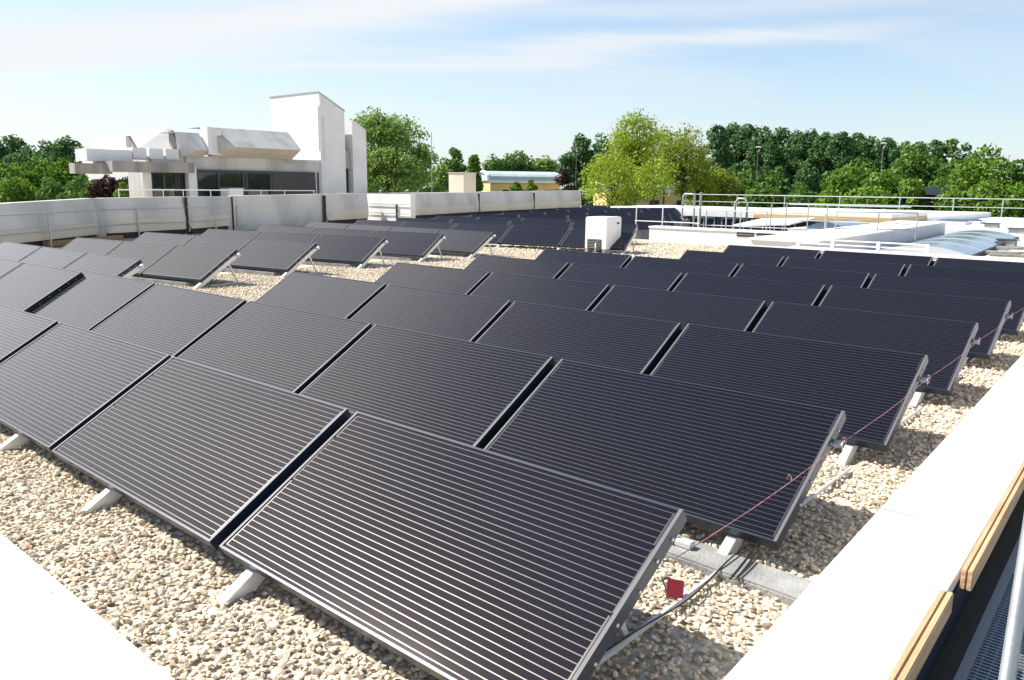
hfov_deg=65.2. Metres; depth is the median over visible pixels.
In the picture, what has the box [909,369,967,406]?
mounting frame
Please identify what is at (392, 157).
tree
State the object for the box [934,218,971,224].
dome skylight
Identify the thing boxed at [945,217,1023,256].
white roof
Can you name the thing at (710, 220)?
window
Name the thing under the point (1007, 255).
roof batten
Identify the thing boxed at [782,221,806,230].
window
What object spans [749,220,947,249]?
shaft cover
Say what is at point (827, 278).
solar panel
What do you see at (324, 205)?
wall post
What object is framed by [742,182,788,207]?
tree
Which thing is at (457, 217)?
solar panel
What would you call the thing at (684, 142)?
tree
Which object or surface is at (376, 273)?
gravel
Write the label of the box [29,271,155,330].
solar panel
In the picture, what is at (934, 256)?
white kerb
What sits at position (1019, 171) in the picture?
tree
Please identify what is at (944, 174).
tree
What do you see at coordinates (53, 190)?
tree
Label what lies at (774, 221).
canopy sheet
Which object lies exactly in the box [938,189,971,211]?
tree
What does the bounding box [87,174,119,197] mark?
tree
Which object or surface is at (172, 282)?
concrete slab
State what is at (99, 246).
solar panel
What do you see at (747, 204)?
ladder hoop
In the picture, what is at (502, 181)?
yellow hall
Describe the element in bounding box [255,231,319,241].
solar panel
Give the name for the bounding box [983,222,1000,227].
roof vent
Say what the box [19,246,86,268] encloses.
solar panel
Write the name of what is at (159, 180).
window
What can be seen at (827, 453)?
cord
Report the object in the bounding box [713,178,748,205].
tree
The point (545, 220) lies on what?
solar panel
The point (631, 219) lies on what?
solar panel
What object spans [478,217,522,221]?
solar panel
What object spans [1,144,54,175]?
tree
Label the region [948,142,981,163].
tree
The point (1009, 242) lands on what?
roof vent
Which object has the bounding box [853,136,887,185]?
tree
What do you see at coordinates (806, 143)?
tree
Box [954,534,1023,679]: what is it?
scaffold deck
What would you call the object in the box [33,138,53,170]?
tree
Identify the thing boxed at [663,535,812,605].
concrete slab
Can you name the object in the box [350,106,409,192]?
tree
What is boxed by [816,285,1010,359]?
solar panel
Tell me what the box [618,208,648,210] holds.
solar panel
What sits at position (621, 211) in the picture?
solar panel
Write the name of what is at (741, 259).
solar panel
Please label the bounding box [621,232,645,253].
mounting frame
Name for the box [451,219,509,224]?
solar panel
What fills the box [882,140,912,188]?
tree
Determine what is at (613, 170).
tree
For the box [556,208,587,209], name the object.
solar panel
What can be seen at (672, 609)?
cable
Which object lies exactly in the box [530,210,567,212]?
solar panel
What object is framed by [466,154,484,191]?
tree
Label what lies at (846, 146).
tree
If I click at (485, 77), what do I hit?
sky
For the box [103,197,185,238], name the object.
concrete wall
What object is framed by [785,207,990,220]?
white roof
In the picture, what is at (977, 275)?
solar panel
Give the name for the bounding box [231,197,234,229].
wall post
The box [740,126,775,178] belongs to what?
tree
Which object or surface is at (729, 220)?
window
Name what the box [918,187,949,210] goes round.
dark hut
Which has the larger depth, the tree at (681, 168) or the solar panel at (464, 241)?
the tree at (681, 168)
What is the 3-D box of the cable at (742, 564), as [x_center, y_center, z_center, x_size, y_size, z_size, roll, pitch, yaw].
[1.121,1.024,3.804,0.061,0.042,0.480,6,12,28]
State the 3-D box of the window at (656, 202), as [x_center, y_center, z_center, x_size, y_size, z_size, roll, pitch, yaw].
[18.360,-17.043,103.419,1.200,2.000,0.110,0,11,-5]
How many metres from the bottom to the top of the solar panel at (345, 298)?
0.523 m
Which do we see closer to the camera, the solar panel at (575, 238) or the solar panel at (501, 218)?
the solar panel at (575, 238)
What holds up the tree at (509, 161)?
on the ground
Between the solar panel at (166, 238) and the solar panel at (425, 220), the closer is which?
the solar panel at (166, 238)
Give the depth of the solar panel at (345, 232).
20.88 m
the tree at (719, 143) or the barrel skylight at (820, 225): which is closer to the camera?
the barrel skylight at (820, 225)
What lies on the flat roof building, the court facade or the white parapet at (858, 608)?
the white parapet at (858, 608)
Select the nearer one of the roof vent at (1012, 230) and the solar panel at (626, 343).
the solar panel at (626, 343)
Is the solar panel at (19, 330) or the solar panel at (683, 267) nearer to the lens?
the solar panel at (19, 330)
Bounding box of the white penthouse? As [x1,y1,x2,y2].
[69,91,366,196]
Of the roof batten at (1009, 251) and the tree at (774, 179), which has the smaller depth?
the roof batten at (1009, 251)
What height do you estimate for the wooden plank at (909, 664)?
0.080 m
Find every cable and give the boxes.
[606,543,751,651]
[729,543,759,579]
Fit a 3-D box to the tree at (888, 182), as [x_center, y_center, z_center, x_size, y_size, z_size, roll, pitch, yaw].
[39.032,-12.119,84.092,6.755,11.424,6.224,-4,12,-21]
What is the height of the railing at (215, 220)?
0.980 m
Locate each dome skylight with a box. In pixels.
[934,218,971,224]
[961,218,984,223]
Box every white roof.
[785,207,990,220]
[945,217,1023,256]
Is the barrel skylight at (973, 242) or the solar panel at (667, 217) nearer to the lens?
the barrel skylight at (973, 242)
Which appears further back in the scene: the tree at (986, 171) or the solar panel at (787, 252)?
the tree at (986, 171)
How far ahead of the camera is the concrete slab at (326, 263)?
17.71 m
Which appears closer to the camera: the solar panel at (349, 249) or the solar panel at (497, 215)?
the solar panel at (349, 249)
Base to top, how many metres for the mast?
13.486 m
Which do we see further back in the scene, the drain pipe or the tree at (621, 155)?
the tree at (621, 155)
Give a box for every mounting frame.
[0,433,28,452]
[81,487,121,514]
[123,266,142,278]
[193,255,274,288]
[217,568,264,605]
[281,248,346,276]
[356,242,407,268]
[418,238,462,261]
[468,236,513,257]
[596,570,718,667]
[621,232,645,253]
[717,467,851,555]
[836,407,921,465]
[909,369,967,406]
[961,342,998,369]
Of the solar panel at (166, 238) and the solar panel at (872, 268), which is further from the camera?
the solar panel at (166, 238)
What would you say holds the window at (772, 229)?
in the court facade
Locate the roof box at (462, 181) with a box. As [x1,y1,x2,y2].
[448,172,475,191]
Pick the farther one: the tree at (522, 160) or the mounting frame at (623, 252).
the tree at (522, 160)
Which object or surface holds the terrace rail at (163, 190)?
on the rear wing
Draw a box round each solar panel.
[0,241,40,261]
[0,259,23,277]
[0,263,82,312]
[0,304,58,362]
[0,322,170,454]
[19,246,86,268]
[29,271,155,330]
[52,356,351,549]
[61,238,123,254]
[64,252,142,276]
[91,284,246,356]
[107,241,176,275]
[133,232,195,245]
[142,245,237,281]
[177,301,372,393]
[185,235,252,251]
[201,229,260,238]
[219,411,686,679]
[227,239,316,271]
[254,272,386,318]
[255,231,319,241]
[257,225,316,233]
[299,324,555,448]
[305,222,349,228]
[307,234,385,263]
[311,228,376,236]
[345,224,392,230]
[351,284,511,341]
[355,220,404,226]
[372,231,442,257]
[375,262,489,294]
[389,226,440,232]
[396,218,451,222]
[401,221,455,228]
[433,229,493,253]
[435,216,478,219]
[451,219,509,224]
[452,223,511,243]
[464,255,568,278]
[470,214,517,217]
[470,272,609,310]
[476,301,681,373]
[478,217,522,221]
[483,359,845,549]
[499,225,570,246]
[503,212,544,215]
[509,221,571,226]
[518,214,566,218]
[522,218,568,221]
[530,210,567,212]
[534,249,631,267]
[545,212,586,215]
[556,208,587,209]
[558,263,682,290]
[559,227,635,250]
[567,215,614,220]
[568,210,605,212]
[569,219,585,223]
[571,222,637,229]
[581,205,606,207]
[587,212,628,215]
[588,208,618,210]
[591,285,766,331]
[605,210,641,213]
[617,215,666,228]
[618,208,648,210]
[624,256,738,276]
[629,213,673,224]
[641,210,681,220]
[647,324,927,451]
[648,208,680,216]
[672,273,825,306]
[679,250,784,266]
[723,245,820,259]
[732,264,869,289]
[749,301,977,395]
[780,256,905,277]
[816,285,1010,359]
[818,250,932,267]
[864,274,1023,334]
[901,264,1023,284]
[930,257,1023,271]
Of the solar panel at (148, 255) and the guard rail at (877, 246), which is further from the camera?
the guard rail at (877, 246)
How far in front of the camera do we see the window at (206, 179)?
44.07 m
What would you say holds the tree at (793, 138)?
on the ground
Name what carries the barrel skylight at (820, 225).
on the court floor
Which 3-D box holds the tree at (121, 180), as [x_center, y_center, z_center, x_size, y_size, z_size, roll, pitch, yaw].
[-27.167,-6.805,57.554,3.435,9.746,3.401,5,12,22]
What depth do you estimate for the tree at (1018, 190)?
69.40 m
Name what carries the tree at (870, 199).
on the ground
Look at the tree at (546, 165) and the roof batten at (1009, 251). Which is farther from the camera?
the tree at (546, 165)
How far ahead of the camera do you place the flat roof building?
42.28 m
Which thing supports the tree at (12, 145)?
on the ground
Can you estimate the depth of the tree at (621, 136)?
70.11 m
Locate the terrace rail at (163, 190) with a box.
[118,189,314,197]
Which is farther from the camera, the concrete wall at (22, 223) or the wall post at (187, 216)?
the wall post at (187, 216)
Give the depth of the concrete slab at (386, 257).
19.28 m
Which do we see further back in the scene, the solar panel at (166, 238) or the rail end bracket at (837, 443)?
the solar panel at (166, 238)
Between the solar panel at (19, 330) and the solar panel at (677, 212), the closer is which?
the solar panel at (19, 330)
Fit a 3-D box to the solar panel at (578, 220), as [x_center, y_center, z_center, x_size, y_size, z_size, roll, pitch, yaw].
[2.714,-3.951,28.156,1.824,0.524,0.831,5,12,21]
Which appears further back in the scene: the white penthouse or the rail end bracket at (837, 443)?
the white penthouse
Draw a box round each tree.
[0,134,26,170]
[0,141,12,164]
[0,163,25,199]
[0,175,41,202]
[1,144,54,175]
[8,154,54,188]
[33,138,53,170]
[34,178,65,200]
[37,157,87,191]
[48,135,88,182]
[55,175,88,199]
[78,179,96,197]
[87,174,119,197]
[110,176,128,197]
[113,181,129,197]
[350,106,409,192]
[366,144,437,192]
[375,112,436,190]
[404,144,446,192]
[422,162,451,191]
[439,147,466,190]
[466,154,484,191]
[481,153,508,170]
[500,157,519,170]
[503,149,541,171]
[509,181,522,190]
[525,179,537,190]
[532,155,562,189]
[553,168,575,190]
[554,151,582,200]
[566,133,596,204]
[578,152,643,205]
[581,133,616,203]
[588,131,657,205]
[599,108,667,205]
[625,156,680,204]
[640,126,699,204]
[652,121,713,204]
[670,161,722,205]
[683,167,753,206]
[685,153,714,203]
[700,123,735,200]
[707,121,748,171]
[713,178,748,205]
[727,123,761,179]
[729,168,767,204]
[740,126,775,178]
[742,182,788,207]
[760,126,796,190]
[763,166,794,202]
[776,182,819,207]
[779,128,808,183]
[786,128,823,189]
[788,163,824,202]
[804,131,840,195]
[809,169,856,207]
[822,131,859,179]
[823,157,879,207]
[836,181,898,209]
[850,132,870,174]
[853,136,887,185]
[857,169,909,209]
[862,137,901,178]
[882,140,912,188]
[889,141,944,202]
[890,177,929,210]
[907,141,930,175]
[920,139,947,171]
[928,159,966,186]
[931,143,1021,210]
[933,163,973,205]
[935,138,961,177]
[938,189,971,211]
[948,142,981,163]
[948,178,1023,217]
[990,159,1023,189]
[995,181,1023,217]
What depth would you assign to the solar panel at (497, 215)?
32.82 m
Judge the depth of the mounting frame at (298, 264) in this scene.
15.87 m
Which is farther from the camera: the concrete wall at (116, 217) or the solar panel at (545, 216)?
the solar panel at (545, 216)
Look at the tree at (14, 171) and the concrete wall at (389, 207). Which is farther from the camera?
the tree at (14, 171)
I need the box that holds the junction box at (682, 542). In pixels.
[672,536,694,549]
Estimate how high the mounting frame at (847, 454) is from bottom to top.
0.610 m
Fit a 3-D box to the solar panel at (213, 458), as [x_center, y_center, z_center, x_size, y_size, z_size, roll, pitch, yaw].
[-1.870,0.537,4.602,2.001,0.524,0.831,10,14,40]
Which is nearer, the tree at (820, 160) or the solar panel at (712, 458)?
the solar panel at (712, 458)
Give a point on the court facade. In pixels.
(716, 217)
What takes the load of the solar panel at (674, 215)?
on the mounting frame
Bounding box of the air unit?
[585,216,620,252]
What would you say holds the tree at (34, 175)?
on the ground
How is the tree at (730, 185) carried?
on the ground
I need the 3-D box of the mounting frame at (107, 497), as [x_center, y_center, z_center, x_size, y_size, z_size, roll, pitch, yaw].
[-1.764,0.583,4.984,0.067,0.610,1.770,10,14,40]
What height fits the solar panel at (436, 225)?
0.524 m
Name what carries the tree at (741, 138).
on the ground
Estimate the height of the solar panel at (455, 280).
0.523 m
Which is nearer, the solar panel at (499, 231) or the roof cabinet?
the solar panel at (499, 231)
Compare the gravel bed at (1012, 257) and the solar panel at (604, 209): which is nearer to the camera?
the gravel bed at (1012, 257)
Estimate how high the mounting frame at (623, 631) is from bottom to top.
0.610 m
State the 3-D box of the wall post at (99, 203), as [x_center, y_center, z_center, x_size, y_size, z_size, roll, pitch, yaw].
[-12.769,-3.694,24.790,0.320,1.354,0.240,-5,12,-27]
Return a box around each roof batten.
[984,251,1018,254]
[986,250,1023,253]
[989,253,1023,257]
[995,246,1022,249]
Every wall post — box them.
[94,198,105,236]
[184,197,189,234]
[226,197,232,229]
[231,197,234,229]
[323,195,326,221]
[477,193,479,213]
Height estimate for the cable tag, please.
0.075 m
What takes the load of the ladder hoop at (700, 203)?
on the court floor
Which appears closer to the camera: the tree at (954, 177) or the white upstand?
the white upstand
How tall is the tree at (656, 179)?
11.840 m
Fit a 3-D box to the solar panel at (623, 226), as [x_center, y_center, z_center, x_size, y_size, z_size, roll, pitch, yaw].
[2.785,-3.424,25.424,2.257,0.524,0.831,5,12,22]
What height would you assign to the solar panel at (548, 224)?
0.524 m
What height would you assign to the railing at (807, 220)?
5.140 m
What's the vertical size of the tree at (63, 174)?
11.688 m
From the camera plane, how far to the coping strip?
52.70 m
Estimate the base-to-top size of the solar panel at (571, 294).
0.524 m
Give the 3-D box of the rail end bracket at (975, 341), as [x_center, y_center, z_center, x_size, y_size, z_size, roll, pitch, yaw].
[4.063,0.015,7.042,0.080,0.055,0.059,10,14,40]
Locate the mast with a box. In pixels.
[431,132,431,188]
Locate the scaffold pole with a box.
[998,516,1023,679]
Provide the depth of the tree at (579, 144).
154.47 m
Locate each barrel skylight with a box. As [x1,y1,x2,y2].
[787,219,865,231]
[880,230,1018,255]
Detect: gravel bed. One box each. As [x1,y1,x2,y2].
[986,246,1023,258]
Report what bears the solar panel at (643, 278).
on the mounting frame
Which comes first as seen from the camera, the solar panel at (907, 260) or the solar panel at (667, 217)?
the solar panel at (907, 260)
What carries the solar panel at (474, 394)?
on the mounting frame
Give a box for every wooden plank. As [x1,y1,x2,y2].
[886,589,953,679]
[960,461,1023,590]
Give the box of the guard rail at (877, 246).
[796,238,929,253]
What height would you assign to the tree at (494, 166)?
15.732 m
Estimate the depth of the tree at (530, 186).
82.21 m
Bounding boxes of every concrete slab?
[131,275,199,286]
[223,267,283,275]
[302,260,356,267]
[372,255,416,260]
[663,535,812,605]
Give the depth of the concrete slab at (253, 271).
15.99 m
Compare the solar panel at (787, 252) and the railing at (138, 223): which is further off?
the railing at (138, 223)
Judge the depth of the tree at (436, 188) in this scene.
81.25 m
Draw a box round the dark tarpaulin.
[916,490,1023,679]
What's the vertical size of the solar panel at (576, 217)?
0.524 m
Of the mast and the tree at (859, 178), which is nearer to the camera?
the mast
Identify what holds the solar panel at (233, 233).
on the mounting frame
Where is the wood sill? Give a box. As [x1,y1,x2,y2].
[42,235,123,246]
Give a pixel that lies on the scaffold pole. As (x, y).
(1012, 647)
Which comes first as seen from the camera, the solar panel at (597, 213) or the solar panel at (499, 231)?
the solar panel at (499, 231)
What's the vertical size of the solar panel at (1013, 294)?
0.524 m
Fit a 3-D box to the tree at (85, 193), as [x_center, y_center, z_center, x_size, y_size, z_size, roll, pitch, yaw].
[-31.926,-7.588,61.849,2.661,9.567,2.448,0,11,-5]
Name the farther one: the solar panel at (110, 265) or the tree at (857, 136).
the tree at (857, 136)
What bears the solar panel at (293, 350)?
on the mounting frame
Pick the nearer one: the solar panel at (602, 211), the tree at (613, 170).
the solar panel at (602, 211)
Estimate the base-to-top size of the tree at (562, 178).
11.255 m
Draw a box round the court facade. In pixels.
[610,205,927,230]
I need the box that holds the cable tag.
[660,575,683,600]
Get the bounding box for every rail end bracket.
[832,439,845,450]
[919,377,928,384]
[972,339,979,344]
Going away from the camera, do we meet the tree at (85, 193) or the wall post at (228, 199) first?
the wall post at (228, 199)
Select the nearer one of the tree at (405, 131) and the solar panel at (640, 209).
the solar panel at (640, 209)
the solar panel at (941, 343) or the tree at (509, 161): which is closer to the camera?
the solar panel at (941, 343)
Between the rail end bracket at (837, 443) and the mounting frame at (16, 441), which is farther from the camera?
the mounting frame at (16, 441)
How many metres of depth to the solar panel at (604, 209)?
44.66 m
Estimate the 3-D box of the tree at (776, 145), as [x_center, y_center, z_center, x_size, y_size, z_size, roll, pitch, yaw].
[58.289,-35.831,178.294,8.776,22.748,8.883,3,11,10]
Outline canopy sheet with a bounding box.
[732,218,815,225]
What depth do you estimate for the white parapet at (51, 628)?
2.56 m
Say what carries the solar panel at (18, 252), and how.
on the mounting frame
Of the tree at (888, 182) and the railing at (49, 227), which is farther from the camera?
the tree at (888, 182)
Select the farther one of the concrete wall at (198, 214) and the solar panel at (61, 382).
the concrete wall at (198, 214)
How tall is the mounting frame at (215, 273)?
0.610 m
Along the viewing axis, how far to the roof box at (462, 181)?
56.78 m
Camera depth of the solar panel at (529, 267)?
12.79 m
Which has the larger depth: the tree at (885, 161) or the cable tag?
the tree at (885, 161)
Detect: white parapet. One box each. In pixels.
[0,533,173,679]
[723,354,1023,679]
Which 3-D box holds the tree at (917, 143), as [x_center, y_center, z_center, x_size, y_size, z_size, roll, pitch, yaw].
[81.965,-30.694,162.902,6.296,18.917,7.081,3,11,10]
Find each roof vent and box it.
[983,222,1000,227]
[996,238,1019,245]
[1007,227,1023,233]
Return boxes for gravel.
[0,241,1023,679]
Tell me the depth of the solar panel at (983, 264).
13.52 m
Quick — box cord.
[676,309,1021,557]
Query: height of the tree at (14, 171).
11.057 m
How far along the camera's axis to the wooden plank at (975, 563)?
3.32 m
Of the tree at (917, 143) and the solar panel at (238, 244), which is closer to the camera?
the solar panel at (238, 244)
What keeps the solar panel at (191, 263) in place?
on the mounting frame at (215, 273)
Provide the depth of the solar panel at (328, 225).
24.32 m
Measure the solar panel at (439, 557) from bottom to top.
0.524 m
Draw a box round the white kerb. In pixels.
[788,246,1023,261]
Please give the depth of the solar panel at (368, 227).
23.17 m
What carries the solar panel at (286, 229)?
on the mounting frame
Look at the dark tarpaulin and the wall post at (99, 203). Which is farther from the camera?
the wall post at (99, 203)
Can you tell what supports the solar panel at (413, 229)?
on the mounting frame
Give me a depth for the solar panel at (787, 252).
15.83 m
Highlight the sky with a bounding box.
[0,0,1023,191]
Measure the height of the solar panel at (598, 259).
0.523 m
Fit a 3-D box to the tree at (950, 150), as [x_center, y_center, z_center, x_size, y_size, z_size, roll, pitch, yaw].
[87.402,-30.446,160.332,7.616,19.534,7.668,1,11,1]
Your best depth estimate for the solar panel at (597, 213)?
36.40 m
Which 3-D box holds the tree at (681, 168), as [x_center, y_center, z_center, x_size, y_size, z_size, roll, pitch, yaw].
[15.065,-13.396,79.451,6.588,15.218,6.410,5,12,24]
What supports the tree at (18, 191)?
on the ground
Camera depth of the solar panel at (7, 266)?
11.66 m
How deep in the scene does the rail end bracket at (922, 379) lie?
5.58 m
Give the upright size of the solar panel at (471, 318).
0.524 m
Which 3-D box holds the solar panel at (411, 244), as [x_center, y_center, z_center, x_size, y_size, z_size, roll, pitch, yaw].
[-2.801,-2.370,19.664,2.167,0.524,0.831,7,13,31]
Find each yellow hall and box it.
[479,170,558,191]
[593,183,689,205]
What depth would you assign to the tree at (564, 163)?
155.17 m
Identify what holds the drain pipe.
attached to the white penthouse
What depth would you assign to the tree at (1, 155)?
122.44 m
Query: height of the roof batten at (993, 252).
0.090 m
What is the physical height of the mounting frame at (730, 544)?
0.610 m
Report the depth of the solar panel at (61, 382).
5.65 m
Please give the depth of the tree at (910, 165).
117.02 m
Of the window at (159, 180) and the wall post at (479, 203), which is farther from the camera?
the wall post at (479, 203)
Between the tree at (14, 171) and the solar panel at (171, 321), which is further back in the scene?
the tree at (14, 171)
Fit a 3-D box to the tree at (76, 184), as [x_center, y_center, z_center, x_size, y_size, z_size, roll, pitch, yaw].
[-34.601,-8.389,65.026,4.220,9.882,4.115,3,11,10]
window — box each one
[151,172,185,196]
[196,169,272,195]
[346,169,348,192]
[650,200,658,204]
[694,217,714,227]
[721,218,744,228]
[750,219,774,230]
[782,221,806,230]
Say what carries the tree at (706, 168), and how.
on the ground
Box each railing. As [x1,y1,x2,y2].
[0,210,101,247]
[102,207,184,235]
[187,206,228,228]
[635,205,700,226]
[684,194,1023,218]
[705,210,839,230]
[769,204,910,230]
[835,211,918,241]
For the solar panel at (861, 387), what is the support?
on the mounting frame
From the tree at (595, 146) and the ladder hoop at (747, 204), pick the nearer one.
the ladder hoop at (747, 204)
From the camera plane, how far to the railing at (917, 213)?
24.08 m
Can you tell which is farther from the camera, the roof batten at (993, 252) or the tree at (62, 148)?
the tree at (62, 148)
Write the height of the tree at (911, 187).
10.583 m
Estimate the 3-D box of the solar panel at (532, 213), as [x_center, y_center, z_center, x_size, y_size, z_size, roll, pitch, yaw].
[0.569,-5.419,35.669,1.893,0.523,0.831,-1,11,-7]
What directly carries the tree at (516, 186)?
on the ground
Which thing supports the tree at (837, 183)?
on the ground
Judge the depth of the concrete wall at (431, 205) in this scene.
45.39 m
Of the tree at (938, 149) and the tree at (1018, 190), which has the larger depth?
the tree at (938, 149)
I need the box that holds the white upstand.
[648,225,792,245]
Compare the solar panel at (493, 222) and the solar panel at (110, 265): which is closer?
the solar panel at (110, 265)
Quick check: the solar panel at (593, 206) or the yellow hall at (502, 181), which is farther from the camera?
the yellow hall at (502, 181)
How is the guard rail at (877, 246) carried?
on the white kerb
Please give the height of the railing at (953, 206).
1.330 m
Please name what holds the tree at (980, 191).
on the ground
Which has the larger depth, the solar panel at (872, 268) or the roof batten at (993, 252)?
the roof batten at (993, 252)
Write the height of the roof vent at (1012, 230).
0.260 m
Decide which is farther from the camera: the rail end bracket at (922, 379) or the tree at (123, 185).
the tree at (123, 185)
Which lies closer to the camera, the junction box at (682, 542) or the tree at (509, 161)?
the junction box at (682, 542)
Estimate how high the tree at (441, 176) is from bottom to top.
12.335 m
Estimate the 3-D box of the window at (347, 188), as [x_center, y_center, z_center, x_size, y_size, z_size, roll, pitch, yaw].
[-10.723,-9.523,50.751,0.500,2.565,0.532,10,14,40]
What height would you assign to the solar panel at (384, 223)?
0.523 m
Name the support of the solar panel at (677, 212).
on the mounting frame
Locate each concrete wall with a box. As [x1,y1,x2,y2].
[0,198,98,246]
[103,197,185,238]
[186,196,229,233]
[227,194,323,229]
[323,193,368,223]
[367,194,415,220]
[410,192,478,217]
[478,191,533,213]
[533,190,580,209]
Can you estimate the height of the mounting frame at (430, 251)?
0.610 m
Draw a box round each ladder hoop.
[681,192,701,226]
[733,198,748,228]
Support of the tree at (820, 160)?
on the ground
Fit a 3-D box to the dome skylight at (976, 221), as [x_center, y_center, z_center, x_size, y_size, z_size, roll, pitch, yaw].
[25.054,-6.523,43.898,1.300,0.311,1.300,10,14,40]
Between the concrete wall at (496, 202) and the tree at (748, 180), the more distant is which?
the tree at (748, 180)
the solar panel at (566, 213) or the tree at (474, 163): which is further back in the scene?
the tree at (474, 163)
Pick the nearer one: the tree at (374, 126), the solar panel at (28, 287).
the solar panel at (28, 287)
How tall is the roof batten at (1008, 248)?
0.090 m
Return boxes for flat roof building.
[634,230,648,239]
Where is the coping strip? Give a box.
[330,192,448,193]
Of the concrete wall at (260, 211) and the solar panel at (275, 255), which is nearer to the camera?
the solar panel at (275, 255)
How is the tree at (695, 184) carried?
on the ground
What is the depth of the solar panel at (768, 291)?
10.24 m
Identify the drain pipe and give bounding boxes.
[281,161,316,193]
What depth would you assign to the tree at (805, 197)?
95.70 m
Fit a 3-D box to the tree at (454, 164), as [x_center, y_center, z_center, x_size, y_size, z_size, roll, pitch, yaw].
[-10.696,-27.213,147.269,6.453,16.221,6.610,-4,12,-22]
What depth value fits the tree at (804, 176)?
114.37 m
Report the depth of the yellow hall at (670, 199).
103.36 m
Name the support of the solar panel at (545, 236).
on the mounting frame
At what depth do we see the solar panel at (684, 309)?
8.78 m
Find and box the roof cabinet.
[220,188,243,195]
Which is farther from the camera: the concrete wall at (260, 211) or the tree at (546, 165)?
the tree at (546, 165)
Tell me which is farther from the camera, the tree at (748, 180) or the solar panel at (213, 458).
the tree at (748, 180)
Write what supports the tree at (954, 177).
on the ground
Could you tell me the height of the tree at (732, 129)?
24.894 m

